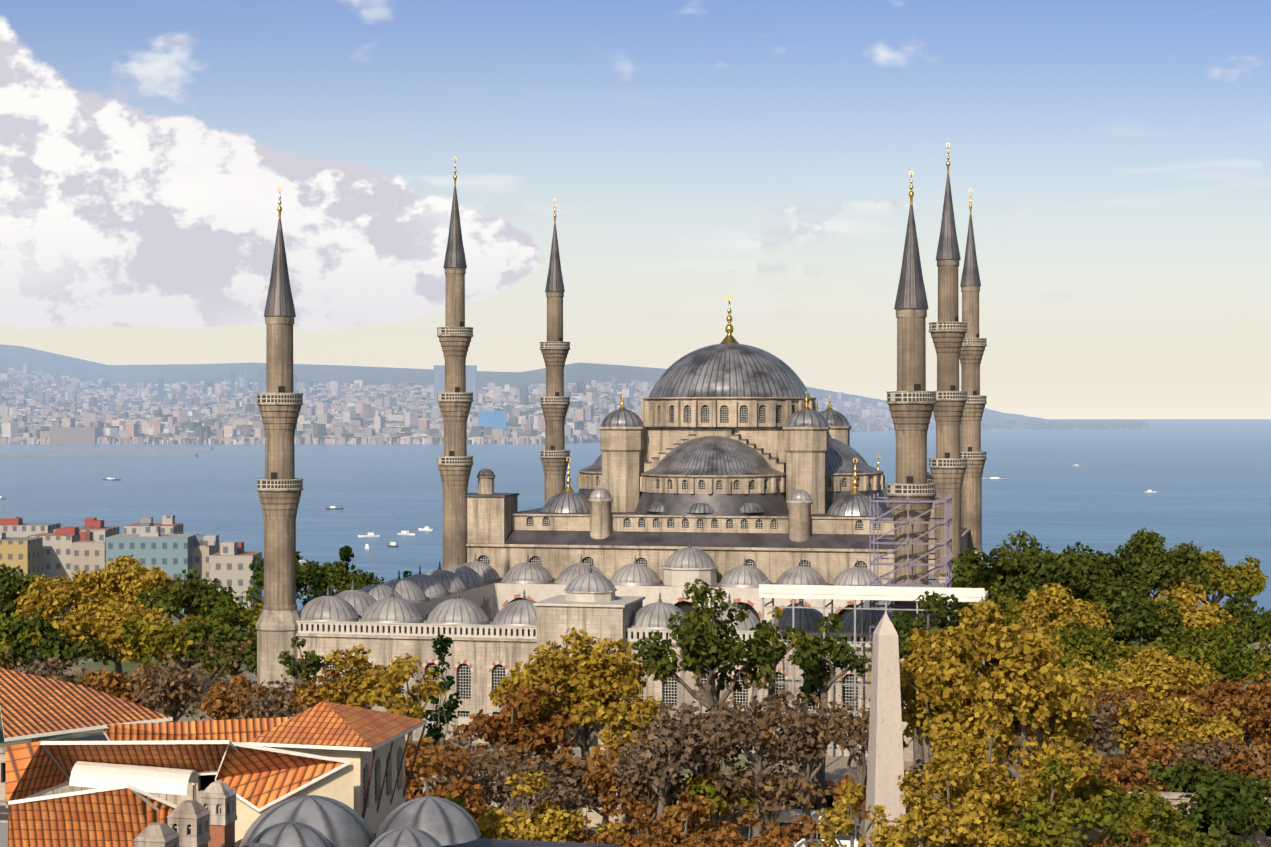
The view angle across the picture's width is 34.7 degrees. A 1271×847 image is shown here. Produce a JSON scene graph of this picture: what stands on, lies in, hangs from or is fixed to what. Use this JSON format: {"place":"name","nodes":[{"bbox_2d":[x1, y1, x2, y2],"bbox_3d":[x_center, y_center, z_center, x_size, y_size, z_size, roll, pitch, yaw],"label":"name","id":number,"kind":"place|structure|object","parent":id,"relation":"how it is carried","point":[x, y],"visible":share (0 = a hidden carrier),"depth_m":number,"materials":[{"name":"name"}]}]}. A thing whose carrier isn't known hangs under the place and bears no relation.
{"place":"outdoors","nodes":[
{"label":"outdoors","id":0,"kind":"place"},
{"bbox_2d":[0,668,426,846],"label":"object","id":1,"kind":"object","parent":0,"point":[353,757],"visible":0.94,"depth_m":99.06,"materials":[{"name":"tile"}]},
{"bbox_2d":[0,803,751,845],"bbox_3d":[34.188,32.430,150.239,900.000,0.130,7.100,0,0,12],"label":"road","id":2,"kind":"structure","parent":0,"point":[3,814],"depth_m":165.63,"materials":[{"name":"grey asphalt"}]},
{"bbox_2d":[235,795,618,846],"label":"bath house lead domes","id":3,"kind":"structure","parent":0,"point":[316,821],"depth_m":91.87,"materials":[{"name":"grey metal"}]},
{"bbox_2d":[0,344,1150,429],"bbox_3d":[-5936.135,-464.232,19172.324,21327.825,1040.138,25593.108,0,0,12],"label":"shore hills","id":4,"kind":"structure","parent":0,"point":[58,366],"depth_m":13759.77,"materials":[{"name":"grey"}]},
{"bbox_2d":[0,365,614,456],"bbox_3d":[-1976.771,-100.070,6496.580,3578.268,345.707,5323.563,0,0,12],"label":"distant buildings","id":5,"kind":"structure","parent":4,"relation":"on","point":[58,434],"depth_m":5609.00,"materials":[{"name":"grey concrete"}]},
{"bbox_2d":[0,364,1143,443],"bbox_3d":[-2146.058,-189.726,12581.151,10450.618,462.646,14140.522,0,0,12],"label":"city blocks","id":6,"kind":"structure","parent":4,"relation":"on","point":[357,412],"depth_m":7448.70,"materials":[{"name":"grey concrete"}]},
{"bbox_2d":[0,527,1270,846],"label":"tree","id":7,"kind":"object","parent":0,"point":[1092,603],"depth_m":158.64,"materials":[{"name":"green plant"}]},
{"bbox_2d":[0,419,1270,616],"bbox_3d":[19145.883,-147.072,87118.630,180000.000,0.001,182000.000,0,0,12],"label":"sea water","id":8,"kind":"structure","parent":0,"point":[1208,481],"depth_m":2014.58,"materials":[{"name":"blue liquid"}]},
{"bbox_2d":[0,464,1156,562],"bbox_3d":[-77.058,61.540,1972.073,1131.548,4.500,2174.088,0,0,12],"label":"boats","id":9,"kind":"object","parent":8,"relation":"on","point":[404,532],"visible":0.62,"depth_m":1217.20,"materials":[{"name":"white"}]},
{"bbox_2d":[0,610,1270,846],"bbox_3d":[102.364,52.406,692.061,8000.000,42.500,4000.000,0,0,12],"label":"ground","id":10,"kind":"structure","parent":0,"point":[836,766],"depth_m":208.25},
{"bbox_2d":[0,515,261,616],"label":"apartment buildings","id":11,"kind":"structure","parent":10,"relation":"on","point":[167,545],"depth_m":419.72,"materials":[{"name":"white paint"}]},
{"bbox_2d":[192,783,535,805],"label":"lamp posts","id":12,"kind":"object","parent":10,"relation":"on","point":[193,784],"visible":0.23,"depth_m":161.29,"materials":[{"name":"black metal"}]},
{"bbox_2d":[256,259,986,760],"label":"minarets","id":13,"kind":"object","parent":10,"relation":"on","point":[958,463],"visible":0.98,"depth_m":253.47,"materials":[{"name":"beige stone"}]},
{"bbox_2d":[296,397,969,756],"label":"mosque","id":14,"kind":"structure","parent":10,"relation":"on","point":[482,660],"depth_m":261.03,"materials":[{"name":"beige stone"}]},
{"bbox_2d":[264,143,980,633],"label":"mosque roofs","id":15,"kind":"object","parent":14,"relation":"on","point":[728,365],"visible":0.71,"depth_m":263.84,"materials":[{"name":"grey metal"}]},
{"bbox_2d":[0,747,1270,846],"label":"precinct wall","id":16,"kind":"structure","parent":10,"relation":"on","point":[1257,838],"depth_m":161.99,"materials":[{"name":"stone"}]},
{"bbox_2d":[759,493,987,768],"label":"scaffolding","id":17,"kind":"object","parent":10,"relation":"on","point":[877,592],"depth_m":192.10,"materials":[{"name":"white metal"}]},
{"bbox_2d":[864,611,905,846],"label":"obelisk of theodosius","id":18,"kind":"object","parent":10,"relation":"on","point":[885,767],"visible":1,"depth_m":134.31,"materials":[{"name":"stone"}]},
{"bbox_2d":[0,0,1270,418],"label":"sky","id":19,"kind":"structure","parent":0,"point":[1114,156],"materials":[{"name":"blue"}]},
{"bbox_2d":[762,809,915,846],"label":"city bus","id":20,"kind":"object","parent":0,"point":[785,818],"visible":0.29,"depth_m":152.87,"materials":[{"name":"white paint"}]}
]}

